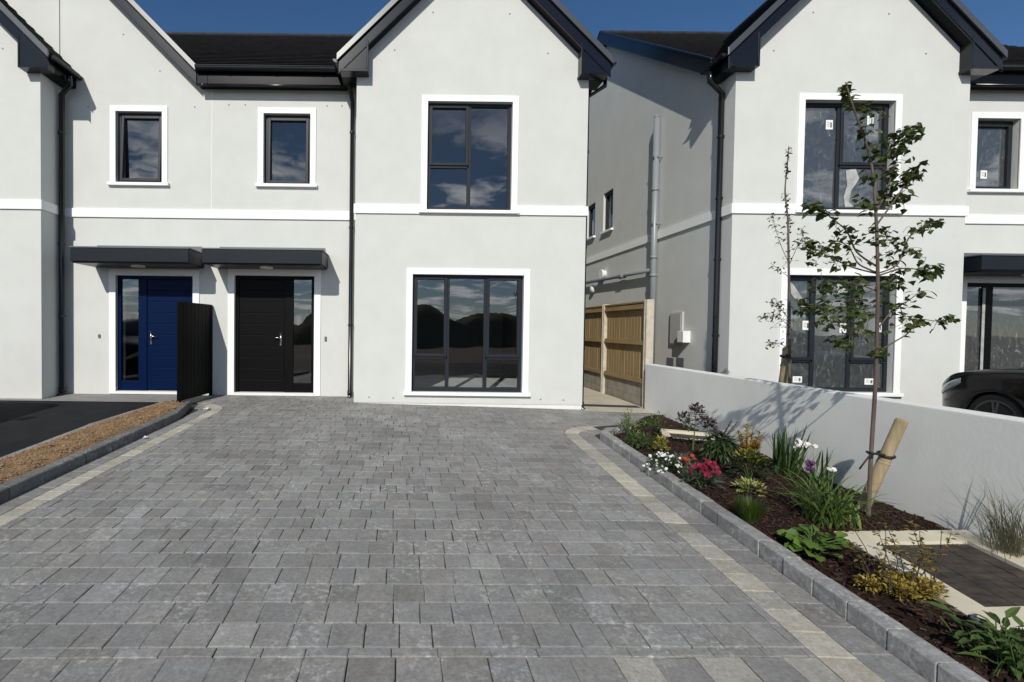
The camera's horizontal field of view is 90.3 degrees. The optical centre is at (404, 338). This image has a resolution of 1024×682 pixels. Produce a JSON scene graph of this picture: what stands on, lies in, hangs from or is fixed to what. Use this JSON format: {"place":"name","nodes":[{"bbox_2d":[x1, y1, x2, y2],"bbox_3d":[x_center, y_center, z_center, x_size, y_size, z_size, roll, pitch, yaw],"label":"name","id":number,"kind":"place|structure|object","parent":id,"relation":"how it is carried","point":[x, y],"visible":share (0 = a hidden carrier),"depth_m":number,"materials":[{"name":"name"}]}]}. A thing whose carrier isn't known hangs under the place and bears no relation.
{"place":"outdoors","nodes":[
{"label":"outdoors","id":0,"kind":"place"},
{"bbox_2d":[0,401,151,456],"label":"tarmac","id":1,"kind":"structure","parent":0,"point":[24,424],"depth_m":7.01,"materials":[{"name":"black asphalt"}]},
{"bbox_2d":[0,393,176,401],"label":"path","id":2,"kind":"structure","parent":0,"point":[116,397],"depth_m":8.44,"materials":[{"name":"grey concrete"}]},
{"bbox_2d":[0,401,189,484],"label":"soil","id":3,"kind":"structure","parent":0,"point":[46,451],"depth_m":5.40,"materials":[{"name":"brown soil"}]},
{"bbox_2d":[64,366,476,407],"bbox_3d":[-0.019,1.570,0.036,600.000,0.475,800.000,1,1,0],"label":"ground","id":4,"kind":"structure","parent":0,"point":[176,390],"depth_m":8.60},
{"bbox_2d":[0,400,173,459],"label":"kerb","id":5,"kind":"structure","parent":4,"relation":"on","point":[39,444],"depth_m":5.96,"materials":[{"name":"concrete"}]},
{"bbox_2d":[0,0,278,400],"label":"house","id":6,"kind":"structure","parent":4,"relation":"on","point":[105,171],"depth_m":8.71,"materials":[{"name":"white paint"}]},
{"bbox_2d":[107,105,169,185],"bbox_3d":[-4.655,-3.382,8.768,1.070,1.394,0.207,1,1,0],"label":"window","id":7,"kind":"structure","parent":6,"relation":"in","point":[162,177],"depth_m":8.72,"materials":[{"name":"white"}]},
{"bbox_2d":[109,269,199,393],"bbox_3d":[-4.424,-0.128,8.851,1.589,2.206,0.160,1,1,0],"label":"door","id":8,"kind":"structure","parent":6,"relation":"in","point":[159,290],"depth_m":8.86,"materials":[{"name":"blue paint"}]},
{"bbox_2d":[177,302,212,402],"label":"fence panel","id":9,"kind":"structure","parent":6,"relation":"attached to","point":[194,349],"depth_m":8.16,"materials":[{"name":"black paint"}]},
{"bbox_2d":[201,0,616,409],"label":"house","id":10,"kind":"structure","parent":4,"relation":"on","point":[399,201],"depth_m":8.27,"materials":[{"name":"white paint"}]},
{"bbox_2d":[227,269,320,395],"bbox_3d":[-2.305,-0.115,8.850,1.638,2.231,0.160,1,1,0],"label":"door","id":11,"kind":"structure","parent":10,"relation":"in","point":[264,326],"depth_m":8.86,"materials":[{"name":"black paint"}]},
{"bbox_2d":[255,107,316,187],"bbox_3d":[-2.062,-3.351,8.768,1.078,1.382,0.207,1,1,0],"label":"window","id":12,"kind":"structure","parent":10,"relation":"in","point":[310,182],"depth_m":8.72,"materials":[{"name":"white"}]},
{"bbox_2d":[403,268,530,396],"bbox_3d":[1.043,-0.109,8.291,2.098,2.101,0.207,1,1,0],"label":"window","id":13,"kind":"structure","parent":10,"relation":"in","point":[447,274],"depth_m":8.29,"materials":[{"name":"black"}]},
{"bbox_2d":[419,95,519,213],"bbox_3d":[1.069,-3.026,8.224,1.649,1.924,0.207,1,1,0],"label":"window","id":14,"kind":"structure","parent":10,"relation":"in","point":[427,164],"depth_m":8.18,"materials":[{"name":"white"}]},
{"bbox_2d":[584,299,653,407],"bbox_3d":[4.216,0.362,12.310,0.130,2.255,7.470,1,1,0],"label":"fence","id":15,"kind":"object","parent":4,"relation":"on","point":[618,355],"visible":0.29,"depth_m":9.73,"materials":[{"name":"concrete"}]},
{"bbox_2d":[585,0,1023,405],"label":"house","id":16,"kind":"structure","parent":4,"relation":"on","point":[693,135],"depth_m":8.01,"materials":[{"name":"white paint"}]},
{"bbox_2d":[587,204,594,240],"bbox_3d":[5.256,-3.269,13.948,0.197,0.975,0.700,1,1,0],"label":"window","id":17,"kind":"structure","parent":16,"relation":"in","point":[592,207],"depth_m":14.16,"materials":[{"name":"black"}]},
{"bbox_2d":[600,190,612,234],"bbox_3d":[5.256,-3.263,12.777,0.197,1.055,0.700,1,1,0],"label":"window","id":18,"kind":"structure","parent":16,"relation":"in","point":[609,196],"depth_m":12.90,"materials":[{"name":"black"}]},
{"bbox_2d":[778,268,903,396],"bbox_3d":[6.952,-0.101,8.004,2.000,2.019,0.237,1,1,0],"label":"window","id":19,"kind":"structure","parent":16,"relation":"in","point":[814,363],"depth_m":8.07,"materials":[{"name":"black"}]},
{"bbox_2d":[795,93,902,213],"bbox_3d":[7.030,-2.927,7.940,1.690,1.881,0.237,1,1,0],"label":"window","id":20,"kind":"structure","parent":16,"relation":"in","point":[829,164],"depth_m":8.00,"materials":[{"name":"black"}]},
{"bbox_2d":[959,276,1023,371],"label":"door","id":21,"kind":"structure","parent":16,"relation":"in","point":[992,319],"depth_m":8.56,"materials":[{"name":"black paint"}]},
{"bbox_2d":[967,112,1023,192],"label":"window","id":22,"kind":"structure","parent":16,"relation":"in","point":[990,141],"depth_m":8.51,"materials":[{"name":"white"}]},
{"bbox_2d":[645,364,1023,554],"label":"garden wall","id":23,"kind":"structure","parent":4,"relation":"on","point":[940,450],"depth_m":4.23,"materials":[{"name":"white paint"}]},
{"bbox_2d":[0,395,928,681],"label":"driveway","id":24,"kind":"structure","parent":0,"point":[122,563],"depth_m":3.11,"materials":[{"name":"grey stone"}]},
{"bbox_2d":[0,401,191,503],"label":"kerb","id":25,"kind":"structure","parent":24,"relation":"on","point":[17,486],"depth_m":4.95,"materials":[{"name":"concrete"}]},
{"bbox_2d":[600,427,988,681],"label":"kerb","id":26,"kind":"structure","parent":24,"relation":"on","point":[926,660],"depth_m":2.84,"materials":[{"name":"concrete"}]},
{"bbox_2d":[613,418,1023,681],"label":"mulch","id":27,"kind":"object","parent":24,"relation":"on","point":[886,602],"visible":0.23,"depth_m":3.57,"materials":[{"name":"brown soil"}]},
{"bbox_2d":[614,407,643,433],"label":"leafy plant","id":28,"kind":"object","parent":27,"relation":"on","point":[626,423],"visible":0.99,"depth_m":6.27,"materials":[{"name":"green plant"}]},
{"bbox_2d":[622,430,654,448],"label":"leafy plant","id":29,"kind":"object","parent":27,"relation":"on","point":[633,435],"visible":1,"depth_m":5.72,"materials":[{"name":"green plant"}]},
{"bbox_2d":[635,411,672,434],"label":"leafy plant","id":30,"kind":"object","parent":27,"relation":"on","point":[647,422],"visible":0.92,"depth_m":6.37,"materials":[{"name":"green plant"}]},
{"bbox_2d":[652,435,669,451],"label":"leafy plant","id":31,"kind":"object","parent":27,"relation":"on","point":[658,440],"visible":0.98,"depth_m":5.53,"materials":[{"name":"yellow plant"}]},
{"bbox_2d":[642,451,684,474],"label":"white flowers","id":32,"kind":"object","parent":27,"relation":"on","point":[663,457],"visible":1,"depth_m":4.82,"materials":[{"name":"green plant"}]},
{"bbox_2d":[674,452,695,469],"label":"red flowers","id":33,"kind":"object","parent":27,"relation":"on","point":[686,458],"visible":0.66,"depth_m":4.89,"materials":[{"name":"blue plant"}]},
{"bbox_2d":[659,428,714,440],"bbox_3d":[3.645,1.279,6.390,0.687,0.115,0.556,1,1,17],"label":"manhole","id":34,"kind":"object","parent":27,"relation":"on","point":[678,434],"visible":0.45,"depth_m":6.51,"materials":[{"name":"concrete"}]},
{"bbox_2d":[676,402,718,449],"bbox_3d":[3.314,0.994,5.642,0.495,0.576,0.303,1,1,19],"label":"purple shrub","id":35,"kind":"object","parent":27,"relation":"on","point":[687,420],"visible":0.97,"depth_m":5.61,"materials":[{"name":"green plant"}]},
{"bbox_2d":[678,458,725,490],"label":"crimson flowers","id":36,"kind":"object","parent":27,"relation":"on","point":[706,471],"visible":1,"depth_m":4.39,"materials":[{"name":"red plant"}]},
{"bbox_2d":[697,429,740,466],"bbox_3d":[3.263,1.128,5.131,0.447,0.382,0.469,1,1,0],"label":"drooping shrub","id":37,"kind":"object","parent":27,"relation":"on","point":[709,445],"visible":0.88,"depth_m":5.09,"materials":[{"name":"green plant"}]},
{"bbox_2d":[710,421,737,438],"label":"twiggy shrub","id":38,"kind":"object","parent":27,"relation":"on","point":[729,425],"visible":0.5,"depth_m":5.72,"materials":[{"name":"purple plant"}]},
{"bbox_2d":[728,494,769,522],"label":"grass tuft","id":39,"kind":"object","parent":27,"relation":"on","point":[751,511],"visible":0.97,"depth_m":3.75,"materials":[{"name":"green plant"}]},
{"bbox_2d":[730,476,767,496],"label":"leafy plant","id":40,"kind":"object","parent":27,"relation":"on","point":[743,482],"visible":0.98,"depth_m":4.28,"materials":[{"name":"green plant"}]},
{"bbox_2d":[725,448,773,481],"bbox_3d":[3.180,1.168,4.591,0.396,0.345,0.394,1,1,0],"label":"dome shrub","id":41,"kind":"object","parent":27,"relation":"on","point":[746,456],"visible":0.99,"depth_m":4.56,"materials":[{"name":"green plant"}]},
{"bbox_2d":[735,422,764,462],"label":"golden shrub","id":42,"kind":"object","parent":27,"relation":"on","point":[753,446],"visible":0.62,"depth_m":5.16,"materials":[{"name":"yellow plant"}]},
{"bbox_2d":[762,425,817,477],"bbox_3d":[3.696,1.079,4.844,0.504,0.523,0.415,0,2,-35],"label":"strap leaf plant","id":43,"kind":"object","parent":27,"relation":"on","point":[780,454],"visible":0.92,"depth_m":4.82,"materials":[{"name":"green plant"}]},
{"bbox_2d":[801,459,815,489],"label":"purple flower","id":44,"kind":"object","parent":27,"relation":"on","point":[809,463],"visible":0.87,"depth_m":4.37,"materials":[{"name":"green plant"}]},
{"bbox_2d":[776,523,850,561],"bbox_3d":[2.700,1.319,3.259,0.384,0.180,0.380,1,1,26],"label":"broad leaf plant","id":45,"kind":"object","parent":27,"relation":"on","point":[809,543],"visible":1,"depth_m":3.26,"materials":[{"name":"green plant"}]},
{"bbox_2d":[790,450,850,487],"bbox_3d":[3.832,1.162,4.576,0.559,0.392,0.414,0,1,-20],"label":"strap leaf plant","id":46,"kind":"object","parent":27,"relation":"on","point":[822,474],"visible":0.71,"depth_m":4.54,"materials":[{"name":"green plant"}]},
{"bbox_2d":[768,464,916,531],"bbox_3d":[3.111,1.159,3.704,0.776,0.466,0.920,1,1,0],"label":"daylily","id":47,"kind":"object","parent":27,"relation":"on","point":[830,511],"visible":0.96,"depth_m":3.65,"materials":[{"name":"green plant"}]},
{"bbox_2d":[792,81,960,515],"bbox_3d":[3.590,-0.266,3.818,1.526,3.370,0.714,1,1,0],"label":"young tree","id":48,"kind":"object","parent":27,"relation":"on","point":[824,287],"visible":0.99,"depth_m":3.81,"materials":[{"name":"green plant"}]},
{"bbox_2d":[856,418,908,511],"bbox_3d":[3.679,0.995,3.900,0.412,0.769,0.206,1,1,0],"label":"tree stake","id":49,"kind":"object","parent":27,"relation":"on","point":[886,455],"visible":0.94,"depth_m":3.87,"materials":[{"name":"brown wood"}]},
{"bbox_2d":[845,517,959,604],"bbox_3d":[2.805,1.232,2.783,0.511,0.416,0.347,1,1,12],"label":"sprawling shrub","id":50,"kind":"object","parent":27,"relation":"on","point":[904,584],"visible":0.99,"depth_m":2.77,"materials":[{"name":"yellow plant"}]},
{"bbox_2d":[834,530,1023,632],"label":"manhole","id":51,"kind":"object","parent":27,"relation":"on","point":[975,577],"visible":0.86,"depth_m":3.08,"materials":[{"name":"concrete"}]},
{"bbox_2d":[917,601,1023,680],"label":"leafy plant","id":52,"kind":"object","parent":27,"relation":"on","point":[992,636],"visible":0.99,"depth_m":2.26,"materials":[{"name":"green plant"}]},
{"bbox_2d":[929,472,1023,562],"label":"ornamental grass","id":53,"kind":"object","parent":27,"relation":"on","point":[1013,545],"depth_m":3.22,"materials":[{"name":"green plant"}]},
{"bbox_2d":[134,0,1023,46],"label":"sky","id":54,"kind":"structure","parent":0,"point":[1004,19],"materials":[{"name":"blue"}]},
{"bbox_2d":[583,387,651,412],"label":"side path","id":55,"kind":"structure","parent":0,"point":[591,396],"depth_m":9.05,"materials":[{"name":"concrete"}]},
{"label":"drive","id":56,"kind":"structure","parent":0,"visible":0},
{"bbox_2d":[757,146,809,383],"bbox_3d":[4.294,-0.600,5.650,0.770,3.154,0.335,1,1,-6],"label":"young tree","id":57,"kind":"object","parent":56,"relation":"on","point":[786,206],"visible":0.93,"depth_m":5.65,"materials":[{"name":"green plant"}]},
{"bbox_2d":[778,346,793,382],"bbox_3d":[4.434,0.581,5.819,0.144,0.990,0.515,1,2,31],"label":"tree stake","id":58,"kind":"object","parent":56,"relation":"on","point":[783,373],"visible":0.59,"depth_m":5.76,"materials":[{"name":"brown wood"}]},
{"bbox_2d":[941,367,1023,417],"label":"parked car","id":59,"kind":"object","parent":56,"relation":"on","point":[998,391],"visible":0.72,"depth_m":6.30,"materials":[{"name":"black paint"}]}
]}

